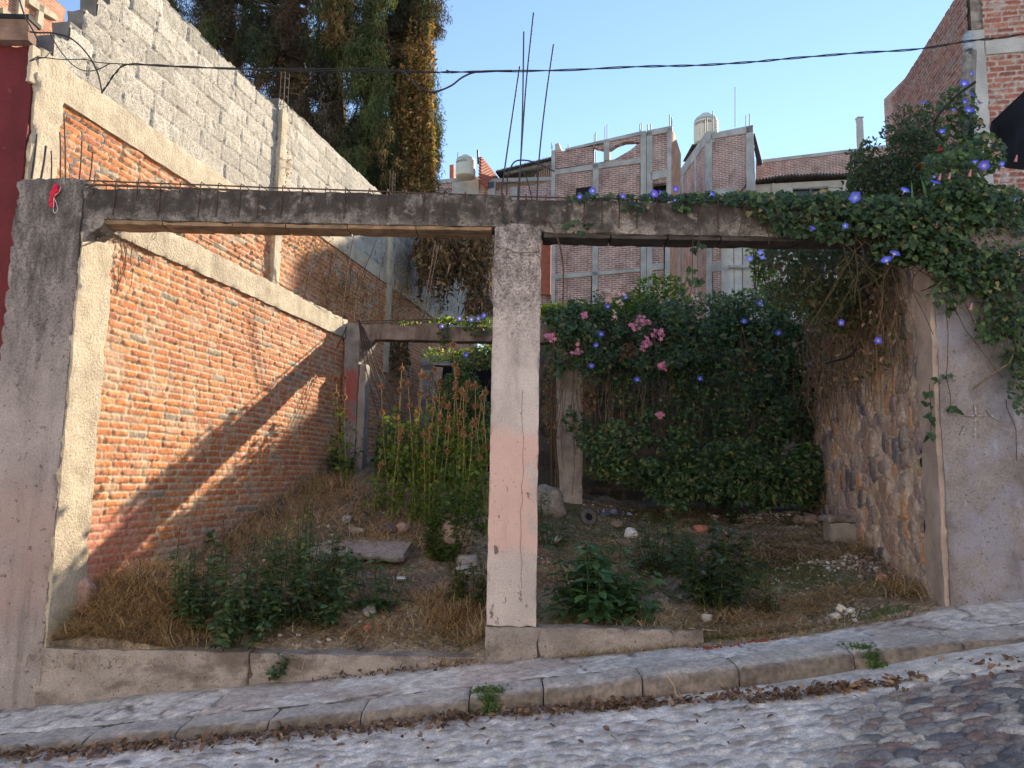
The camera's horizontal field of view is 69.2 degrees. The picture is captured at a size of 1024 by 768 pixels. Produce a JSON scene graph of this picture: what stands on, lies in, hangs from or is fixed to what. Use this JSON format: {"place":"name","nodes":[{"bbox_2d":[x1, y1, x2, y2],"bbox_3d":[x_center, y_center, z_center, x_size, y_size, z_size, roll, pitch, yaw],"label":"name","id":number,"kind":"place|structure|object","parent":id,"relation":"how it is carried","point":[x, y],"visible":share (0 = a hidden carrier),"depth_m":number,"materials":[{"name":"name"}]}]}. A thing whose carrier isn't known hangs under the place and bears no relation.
{"place":"outdoors","nodes":[
{"label":"outdoors","id":0,"kind":"place"},
{"bbox_2d":[49,455,941,678],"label":"lot ground","id":1,"kind":"structure","parent":0,"point":[441,570],"depth_m":6.86,"materials":[{"name":"soil"}]},
{"bbox_2d":[76,577,97,610],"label":"rock","id":2,"kind":"object","parent":1,"relation":"on","point":[87,582],"visible":0.45,"depth_m":5.69,"materials":[{"name":"stone"}]},
{"bbox_2d":[166,528,199,617],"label":"leafy weed","id":3,"kind":"object","parent":1,"relation":"on","point":[183,576],"visible":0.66,"depth_m":5.80,"materials":[{"name":"green plant"}]},
{"bbox_2d":[167,533,236,635],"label":"leafy weed","id":4,"kind":"object","parent":1,"relation":"on","point":[198,599],"visible":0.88,"depth_m":5.72,"materials":[{"name":"green plant"}]},
{"bbox_2d":[86,231,347,589],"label":"brick wall","id":5,"kind":"structure","parent":1,"relation":"on","point":[218,388],"depth_m":7.21,"materials":[{"name":"brick"}]},
{"bbox_2d":[191,556,279,650],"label":"leafy weed","id":6,"kind":"object","parent":1,"relation":"on","point":[226,633],"visible":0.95,"depth_m":5.49,"materials":[{"name":"green plant"}]},
{"bbox_2d":[32,646,484,705],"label":"wall","id":7,"kind":"structure","parent":1,"relation":"on","point":[211,668],"depth_m":5.35,"materials":[{"name":"concrete"}]},
{"bbox_2d":[212,531,311,637],"bbox_3d":[-1.896,1.561,5.810,0.703,0.816,0.658,1,-7,0],"label":"leafy weed","id":8,"kind":"object","parent":1,"relation":"on","point":[273,599],"visible":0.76,"depth_m":5.74,"materials":[{"name":"green plant"}]},
{"bbox_2d":[240,508,341,626],"bbox_3d":[-1.794,1.500,6.032,0.680,0.989,0.592,-3,-8,30],"label":"leafy weed","id":9,"kind":"object","parent":1,"relation":"on","point":[307,582],"visible":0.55,"depth_m":5.96,"materials":[{"name":"green plant"}]},
{"bbox_2d":[290,475,324,598],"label":"leafy weed","id":10,"kind":"object","parent":1,"relation":"on","point":[309,535],"visible":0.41,"depth_m":6.49,"materials":[{"name":"green plant"}]},
{"bbox_2d":[277,541,356,630],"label":"leafy weed","id":11,"kind":"object","parent":1,"relation":"on","point":[324,610],"visible":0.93,"depth_m":5.89,"materials":[{"name":"green plant"}]},
{"bbox_2d":[300,536,363,575],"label":"leafy weed","id":12,"kind":"object","parent":1,"relation":"on","point":[336,551],"visible":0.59,"depth_m":6.86,"materials":[{"name":"green plant"}]},
{"bbox_2d":[316,550,363,612],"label":"leafy weed","id":13,"kind":"object","parent":1,"relation":"on","point":[337,582],"visible":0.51,"depth_m":6.17,"materials":[{"name":"green plant"}]},
{"bbox_2d":[327,371,355,486],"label":"seed head stalk","id":14,"kind":"object","parent":1,"relation":"on","point":[345,377],"visible":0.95,"depth_m":9.26,"materials":[{"name":"green plant"}]},
{"bbox_2d":[327,376,357,483],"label":"seed head stalk","id":15,"kind":"object","parent":1,"relation":"on","point":[336,394],"visible":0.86,"depth_m":9.40,"materials":[{"name":"green plant"}]},
{"bbox_2d":[322,436,364,474],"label":"leafy weed","id":16,"kind":"object","parent":1,"relation":"on","point":[335,459],"visible":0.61,"depth_m":9.89,"materials":[{"name":"green plant"}]},
{"bbox_2d":[301,540,411,561],"bbox_3d":[-1.534,1.673,7.449,0.980,0.163,0.661,1,-7,0],"label":"broken slab","id":17,"kind":"object","parent":1,"relation":"on","point":[392,551],"depth_m":7.35,"materials":[{"name":"concrete"}]},
{"bbox_2d":[359,460,395,514],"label":"seed head stalk","id":18,"kind":"object","parent":1,"relation":"on","point":[382,467],"visible":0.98,"depth_m":8.59,"materials":[{"name":"green plant"}]},
{"bbox_2d":[344,559,416,618],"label":"broadleaf weed","id":19,"kind":"object","parent":1,"relation":"on","point":[376,601],"visible":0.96,"depth_m":6.17,"materials":[{"name":"green plant"}]},
{"bbox_2d":[372,380,402,509],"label":"seed head stalk","id":20,"kind":"object","parent":1,"relation":"on","point":[381,387],"visible":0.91,"depth_m":8.76,"materials":[{"name":"green plant"}]},
{"bbox_2d":[383,425,407,519],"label":"seed head stalk","id":21,"kind":"object","parent":1,"relation":"on","point":[399,438],"visible":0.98,"depth_m":8.53,"materials":[{"name":"green plant"}]},
{"bbox_2d":[382,362,409,512],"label":"seed head stalk","id":22,"kind":"object","parent":1,"relation":"on","point":[389,437],"visible":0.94,"depth_m":8.65,"materials":[{"name":"green plant"}]},
{"bbox_2d":[370,420,436,482],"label":"green bush","id":23,"kind":"object","parent":1,"relation":"on","point":[378,445],"visible":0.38,"depth_m":9.97,"materials":[{"name":"green plant"}]},
{"bbox_2d":[396,378,422,524],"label":"seed head stalk","id":24,"kind":"object","parent":1,"relation":"on","point":[411,435],"visible":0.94,"depth_m":8.57,"materials":[{"name":"green plant"}]},
{"bbox_2d":[395,411,431,516],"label":"seed head stalk","id":25,"kind":"object","parent":1,"relation":"on","point":[416,414],"visible":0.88,"depth_m":8.62,"materials":[{"name":"green plant"}]},
{"bbox_2d":[398,372,430,518],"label":"seed head stalk","id":26,"kind":"object","parent":1,"relation":"on","point":[422,376],"visible":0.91,"depth_m":8.63,"materials":[{"name":"green plant"}]},
{"bbox_2d":[408,428,437,524],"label":"seed head stalk","id":27,"kind":"object","parent":1,"relation":"on","point":[424,456],"visible":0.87,"depth_m":8.43,"materials":[{"name":"green plant"}]},
{"bbox_2d":[415,423,439,530],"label":"seed head stalk","id":28,"kind":"object","parent":1,"relation":"on","point":[429,439],"visible":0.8,"depth_m":8.43,"materials":[{"name":"green plant"}]},
{"bbox_2d":[415,393,441,521],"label":"seed head stalk","id":29,"kind":"object","parent":1,"relation":"on","point":[435,400],"visible":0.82,"depth_m":8.55,"materials":[{"name":"green plant"}]},
{"bbox_2d":[416,410,446,520],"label":"seed head stalk","id":30,"kind":"object","parent":1,"relation":"on","point":[440,414],"visible":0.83,"depth_m":8.41,"materials":[{"name":"green plant"}]},
{"bbox_2d":[421,403,457,526],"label":"seed head stalk","id":31,"kind":"object","parent":1,"relation":"on","point":[448,407],"visible":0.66,"depth_m":8.56,"materials":[{"name":"green plant"}]},
{"bbox_2d":[433,414,458,515],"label":"seed head stalk","id":32,"kind":"object","parent":1,"relation":"on","point":[448,453],"visible":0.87,"depth_m":8.45,"materials":[{"name":"green plant"}]},
{"bbox_2d":[431,513,473,558],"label":"rock","id":33,"kind":"object","parent":1,"relation":"on","point":[449,540],"visible":0.31,"depth_m":7.39,"materials":[{"name":"stone"}]},
{"bbox_2d":[420,468,485,565],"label":"leafy weed","id":34,"kind":"object","parent":1,"relation":"on","point":[433,522],"visible":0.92,"depth_m":7.38,"materials":[{"name":"green plant"}]},
{"bbox_2d":[442,388,465,512],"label":"seed head stalk","id":35,"kind":"object","parent":1,"relation":"on","point":[459,423],"visible":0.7,"depth_m":8.58,"materials":[{"name":"green plant"}]},
{"bbox_2d":[429,367,490,481],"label":"green bush","id":36,"kind":"object","parent":1,"relation":"on","point":[447,388],"visible":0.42,"depth_m":10.51,"materials":[{"name":"green plant"}]},
{"bbox_2d":[446,338,473,511],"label":"seed head stalk","id":37,"kind":"object","parent":1,"relation":"on","point":[454,364],"visible":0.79,"depth_m":8.84,"materials":[{"name":"green plant"}]},
{"bbox_2d":[441,557,486,609],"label":"leafy weed","id":38,"kind":"object","parent":1,"relation":"on","point":[461,584],"visible":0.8,"depth_m":6.26,"materials":[{"name":"green plant"}]},
{"bbox_2d":[451,387,481,528],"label":"seed head stalk","id":39,"kind":"object","parent":1,"relation":"on","point":[463,413],"visible":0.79,"depth_m":8.46,"materials":[{"name":"green plant"}]},
{"bbox_2d":[458,418,482,516],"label":"seed head stalk","id":40,"kind":"object","parent":1,"relation":"on","point":[472,435],"visible":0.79,"depth_m":8.33,"materials":[{"name":"green plant"}]},
{"bbox_2d":[468,415,488,533],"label":"seed head stalk","id":41,"kind":"object","parent":1,"relation":"on","point":[478,459],"visible":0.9,"depth_m":8.40,"materials":[{"name":"green plant"}]},
{"bbox_2d":[468,403,489,534],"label":"seed head stalk","id":42,"kind":"object","parent":1,"relation":"on","point":[485,525],"visible":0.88,"depth_m":8.45,"materials":[{"name":"green plant"}]},
{"bbox_2d":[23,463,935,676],"bbox_3d":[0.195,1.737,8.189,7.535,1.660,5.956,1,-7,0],"label":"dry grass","id":43,"kind":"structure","parent":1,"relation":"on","point":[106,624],"depth_m":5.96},
{"bbox_2d":[470,386,489,532],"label":"seed head stalk","id":44,"kind":"object","parent":1,"relation":"on","point":[483,430],"visible":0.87,"depth_m":8.56,"materials":[{"name":"green plant"}]},
{"bbox_2d":[0,12,1015,708],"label":"concrete portal","id":45,"kind":"object","parent":1,"relation":"on","point":[54,328],"visible":0.88,"depth_m":5.70,"materials":[{"name":"concrete"}]},
{"bbox_2d":[561,71,1023,460],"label":"morning glory vine","id":46,"kind":"object","parent":45,"relation":"attached to","point":[945,202],"visible":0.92,"depth_m":5.66,"materials":[{"name":"green plant"}]},
{"bbox_2d":[184,488,903,650],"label":"gravel","id":47,"kind":"structure","parent":1,"relation":"on","point":[770,513],"depth_m":6.85,"materials":[{"name":"gravel"}]},
{"bbox_2d":[537,484,566,518],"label":"rock","id":48,"kind":"object","parent":1,"relation":"on","point":[557,508],"visible":0.66,"depth_m":9.27,"materials":[{"name":"stone"}]},
{"bbox_2d":[537,487,571,548],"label":"leafy weed","id":49,"kind":"object","parent":1,"relation":"on","point":[547,528],"visible":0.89,"depth_m":7.99,"materials":[{"name":"green plant"}]},
{"bbox_2d":[337,236,785,503],"bbox_3d":[0.692,-0.115,10.404,6.410,4.159,0.840,1,-7,0],"label":"concrete portal","id":50,"kind":"object","parent":1,"relation":"on","point":[361,341],"visible":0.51,"depth_m":10.50,"materials":[{"name":"concrete"}]},
{"bbox_2d":[421,344,491,372],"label":"climbing bush","id":51,"kind":"object","parent":50,"relation":"attached to","point":[483,360],"visible":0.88,"depth_m":10.79,"materials":[{"name":"green plant"}]},
{"bbox_2d":[395,273,820,492],"bbox_3d":[1.539,-0.084,10.473,6.497,3.290,2.576,1,-7,0],"label":"flowering vine","id":52,"kind":"object","parent":50,"relation":"attached to","point":[570,320],"visible":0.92,"depth_m":9.98,"materials":[{"name":"green plant"}]},
{"bbox_2d":[195,502,937,640],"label":"short grass","id":53,"kind":"structure","parent":1,"relation":"on","point":[793,579],"depth_m":6.85,"materials":[{"name":"green plant"}]},
{"bbox_2d":[485,618,703,661],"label":"wall","id":54,"kind":"structure","parent":1,"relation":"on","point":[506,643],"depth_m":5.38,"materials":[{"name":"concrete"}]},
{"bbox_2d":[540,542,665,625],"bbox_3d":[0.733,1.570,5.815,0.888,0.623,0.862,7,-9,-43],"label":"nettle plant","id":55,"kind":"object","parent":1,"relation":"on","point":[597,596],"visible":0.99,"depth_m":5.76,"materials":[{"name":"green plant"}]},
{"bbox_2d":[606,503,716,578],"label":"leafy weed","id":56,"kind":"object","parent":1,"relation":"on","point":[660,563],"visible":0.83,"depth_m":7.05,"materials":[{"name":"green plant"}]},
{"bbox_2d":[538,319,798,503],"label":"retaining wall","id":57,"kind":"structure","parent":1,"relation":"on","point":[605,488],"depth_m":11.86,"materials":[{"name":"stone"}]},
{"bbox_2d":[745,248,789,321],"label":"climbing plant","id":58,"kind":"object","parent":57,"relation":"on","point":[755,259],"visible":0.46,"depth_m":12.43,"materials":[{"name":"green plant"}]},
{"bbox_2d":[576,407,826,514],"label":"undergrowth","id":59,"kind":"object","parent":1,"relation":"on","point":[797,476],"visible":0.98,"depth_m":9.34,"materials":[{"name":"green plant"}]},
{"bbox_2d":[664,520,770,613],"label":"leafy weed","id":60,"kind":"object","parent":1,"relation":"on","point":[702,588],"visible":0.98,"depth_m":6.09,"materials":[{"name":"green plant"}]},
{"bbox_2d":[746,566,782,615],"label":"leafy weed","id":61,"kind":"object","parent":1,"relation":"on","point":[765,603],"visible":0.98,"depth_m":5.85,"materials":[{"name":"green plant"}]},
{"bbox_2d":[819,515,857,543],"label":"concrete block","id":62,"kind":"structure","parent":1,"relation":"on","point":[837,525],"depth_m":7.81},
{"bbox_2d":[795,257,927,593],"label":"stone wall","id":63,"kind":"structure","parent":1,"relation":"on","point":[872,465],"depth_m":6.87,"materials":[{"name":"stone"}]},
{"bbox_2d":[760,249,891,335],"bbox_3d":[3.075,-0.980,7.175,1.253,1.181,2.142,-2,-7,21],"label":"hanging creeper","id":64,"kind":"object","parent":63,"relation":"hanging from","point":[814,295],"visible":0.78,"depth_m":6.78,"materials":[{"name":"green plant"}]},
{"bbox_2d":[911,227,1023,607],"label":"rendered pier","id":65,"kind":"structure","parent":1,"relation":"on","point":[972,483],"depth_m":5.53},
{"bbox_2d":[56,0,953,356],"label":"sky","id":66,"kind":"structure","parent":0,"point":[811,105],"materials":[{"name":"blue"}]},
{"bbox_2d":[0,667,1023,767],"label":"road","id":67,"kind":"structure","parent":0,"point":[955,720],"depth_m":3.93,"materials":[{"name":"stone"}]},
{"bbox_2d":[0,726,102,756],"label":"kerb stone","id":68,"kind":"object","parent":67,"relation":"on","point":[57,738],"visible":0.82,"depth_m":4.59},
{"bbox_2d":[81,716,191,747],"bbox_3d":[-2.335,2.233,4.617,0.556,0.242,0.307,1,-7,0],"label":"kerb stone","id":69,"kind":"object","parent":67,"relation":"on","point":[149,730],"visible":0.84,"depth_m":4.57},
{"bbox_2d":[175,708,278,740],"bbox_3d":[-1.772,2.185,4.625,0.551,0.250,0.309,1,-7,0],"label":"kerb stone","id":70,"kind":"object","parent":67,"relation":"on","point":[238,721],"visible":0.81,"depth_m":4.55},
{"bbox_2d":[267,699,367,732],"bbox_3d":[-1.207,2.135,4.638,0.560,0.264,0.300,1,-7,0],"label":"kerb stone","id":71,"kind":"object","parent":67,"relation":"on","point":[337,713],"visible":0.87,"depth_m":4.56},
{"bbox_2d":[361,687,469,724],"bbox_3d":[-0.594,2.079,4.645,0.648,0.292,0.304,1,-7,0],"label":"kerb stone","id":72,"kind":"object","parent":67,"relation":"on","point":[428,703],"visible":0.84,"depth_m":4.57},
{"bbox_2d":[469,678,542,713],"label":"kerb stone","id":73,"kind":"object","parent":67,"relation":"on","point":[516,693],"visible":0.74,"depth_m":4.55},
{"bbox_2d":[467,682,508,715],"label":"creeping weed","id":74,"kind":"object","parent":73,"relation":"on","point":[489,699],"visible":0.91,"depth_m":4.52,"materials":[{"name":"green plant"}]},
{"bbox_2d":[0,652,1022,767],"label":"leaf litter","id":75,"kind":"object","parent":67,"relation":"on","point":[840,687],"visible":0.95,"depth_m":4.40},
{"bbox_2d":[543,666,641,708],"bbox_3d":[0.497,1.970,4.662,0.600,0.324,0.300,1,-7,0],"label":"kerb stone","id":76,"kind":"object","parent":67,"relation":"on","point":[577,688],"visible":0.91,"depth_m":4.56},
{"bbox_2d":[637,657,738,697],"bbox_3d":[1.099,1.918,4.669,0.585,0.339,0.301,1,-7,0],"label":"kerb stone","id":77,"kind":"object","parent":67,"relation":"on","point":[690,676],"visible":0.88,"depth_m":4.57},
{"bbox_2d":[728,643,854,687],"bbox_3d":[1.753,1.844,4.673,0.705,0.365,0.306,1,-7,0],"label":"kerb stone","id":78,"kind":"object","parent":67,"relation":"on","point":[783,665],"visible":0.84,"depth_m":4.58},
{"bbox_2d":[629,642,1023,704],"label":"gutter strip","id":79,"kind":"object","parent":67,"relation":"on","point":[929,667],"visible":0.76,"depth_m":4.45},
{"bbox_2d":[0,598,1023,734],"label":"pavement","id":80,"kind":"structure","parent":0,"point":[104,713],"depth_m":5.07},
{"bbox_2d":[0,13,41,360],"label":"red house","id":81,"kind":"structure","parent":80,"relation":"on","point":[16,93],"depth_m":5.86,"materials":[{"name":"paint"}]},
{"bbox_2d":[30,31,102,93],"bbox_3d":[-3.491,-2.530,5.827,0.543,0.439,0.030,3,-7,-17],"label":"looping cable","id":82,"kind":"object","parent":81,"relation":"attached to","point":[76,42],"visible":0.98,"depth_m":5.86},
{"bbox_2d":[101,33,1023,93],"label":"overhead cable","id":83,"kind":"object","parent":82,"relation":"on","point":[622,67],"visible":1,"depth_m":5.52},
{"bbox_2d":[30,57,478,72],"bbox_3d":[-1.902,-2.356,5.489,3.314,0.064,0.007,1,-7,0],"label":"thin wire","id":84,"kind":"object","parent":83,"relation":"attached to","point":[256,68],"visible":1,"depth_m":5.48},
{"bbox_2d":[264,652,292,680],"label":"leafy weed","id":85,"kind":"object","parent":80,"relation":"on","point":[275,674],"visible":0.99,"depth_m":5.32,"materials":[{"name":"green plant"}]},
{"bbox_2d":[839,631,962,669],"bbox_3d":[2.450,1.760,4.689,0.670,0.339,0.304,1,-7,0],"label":"kerb stone","id":86,"kind":"object","parent":80,"relation":"on","point":[900,648],"visible":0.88,"depth_m":4.60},
{"bbox_2d":[837,639,887,669],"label":"creeping weed","id":87,"kind":"object","parent":86,"relation":"on","point":[874,660],"visible":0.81,"depth_m":4.55,"materials":[{"name":"green plant"}]},
{"bbox_2d":[941,624,1023,649],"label":"kerb stone","id":88,"kind":"object","parent":80,"relation":"on","point":[972,639],"visible":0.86,"depth_m":4.66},
{"bbox_2d":[564,605,935,657],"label":"verge grass","id":89,"kind":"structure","parent":0,"point":[728,641],"depth_m":5.34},
{"bbox_2d":[839,100,955,199],"bbox_3d":[4.340,-2.450,8.324,1.171,1.634,1.724,-4,-8,34],"label":"evergreen bush","id":90,"kind":"object","parent":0,"point":[896,175],"visible":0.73,"depth_m":8.03,"materials":[{"name":"green plant"}]},
{"bbox_2d":[957,31,976,201],"bbox_3d":[4.241,-2.105,6.941,0.418,2.477,0.213,1,-7,0],"label":"timber pole","id":91,"kind":"object","parent":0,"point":[969,60],"visible":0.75,"depth_m":6.99,"materials":[{"name":"grey wood"}]},
{"bbox_2d":[990,92,1023,169],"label":"shade net","id":92,"kind":"object","parent":91,"relation":"attached to","point":[1007,126],"visible":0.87,"depth_m":6.83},
{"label":"hillside","id":93,"kind":"structure","parent":0,"visible":0},
{"bbox_2d":[0,0,64,46],"bbox_3d":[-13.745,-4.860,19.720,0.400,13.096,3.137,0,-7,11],"label":"brick building","id":94,"kind":"structure","parent":93,"relation":"on","point":[45,14],"depth_m":21.00,"materials":[{"name":"brick"}]},
{"bbox_2d":[24,0,478,461],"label":"block wall","id":95,"kind":"structure","parent":93,"relation":"on","point":[132,123],"depth_m":8.19,"materials":[{"name":"concrete"}]},
{"bbox_2d":[112,149,463,325],"bbox_3d":[-2.222,-1.951,13.385,0.586,4.302,14.479,0,-7,9],"label":"dried creeper","id":96,"kind":"object","parent":95,"relation":"attached to","point":[325,280],"visible":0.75,"depth_m":11.74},
{"bbox_2d":[389,236,494,393],"bbox_3d":[-1.605,-1.663,14.544,3.045,3.889,1.760,1,-7,0],"label":"drooping branch","id":97,"kind":"object","parent":95,"relation":"attached to","point":[451,248],"visible":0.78,"depth_m":14.20,"materials":[{"name":"brown plant"}]},
{"bbox_2d":[167,0,409,194],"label":"conifer tree","id":98,"kind":"object","parent":93,"relation":"on","point":[284,39],"visible":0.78,"depth_m":16.14,"materials":[{"name":"green plant"}]},
{"bbox_2d":[362,0,452,194],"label":"conifer tree","id":99,"kind":"object","parent":93,"relation":"on","point":[414,25],"visible":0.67,"depth_m":16.62,"materials":[{"name":"green plant"}]},
{"bbox_2d":[419,356,491,471],"bbox_3d":[0.863,0.834,14.913,5.332,2.774,1.417,1,-7,0],"label":"concrete portal","id":100,"kind":"object","parent":93,"relation":"on","point":[426,366],"visible":0.07,"depth_m":14.36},
{"bbox_2d":[436,150,550,326],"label":"brick building","id":101,"kind":"structure","parent":93,"relation":"on","point":[487,180],"depth_m":30.91,"materials":[{"name":"brick"}]},
{"bbox_2d":[456,154,475,180],"bbox_3d":[-1.902,-8.938,30.488,0.815,0.922,0.819,1,-7,0],"label":"water tank","id":102,"kind":"object","parent":101,"relation":"on","point":[465,166],"visible":1,"depth_m":30.17,"materials":[{"name":"beige plastic"}]},
{"bbox_2d":[551,115,682,321],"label":"brick building","id":103,"kind":"structure","parent":93,"relation":"on","point":[650,161],"depth_m":26.24,"materials":[{"name":"brown brick"}]},
{"bbox_2d":[681,87,762,321],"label":"brick building","id":104,"kind":"structure","parent":93,"relation":"on","point":[720,162],"depth_m":29.14,"materials":[{"name":"brick"}]},
{"bbox_2d":[683,144,696,161],"bbox_3d":[8.494,-10.021,33.132,1.369,2.245,1.940,1,-7,0],"label":"tank stand","id":105,"kind":"object","parent":104,"relation":"on","point":[691,149],"visible":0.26,"depth_m":32.80,"materials":[{"name":"concrete"}]},
{"bbox_2d":[694,112,717,143],"bbox_3d":[8.648,-11.367,33.122,1.055,1.417,1.059,1,-7,0],"label":"water tank","id":106,"kind":"object","parent":105,"relation":"on","point":[700,121],"visible":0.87,"depth_m":32.72,"materials":[{"name":"beige plastic"}]},
{"bbox_2d":[721,172,860,323],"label":"block shed","id":107,"kind":"structure","parent":93,"relation":"on","point":[736,274],"depth_m":29.44,"materials":[{"name":"grey"}]},
{"bbox_2d":[756,80,903,179],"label":"brick building","id":108,"kind":"structure","parent":93,"relation":"on","point":[831,162],"depth_m":33.25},
{"bbox_2d":[892,0,1023,213],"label":"brick building","id":109,"kind":"structure","parent":93,"relation":"on","point":[932,74],"depth_m":12.25,"materials":[{"name":"brick"}]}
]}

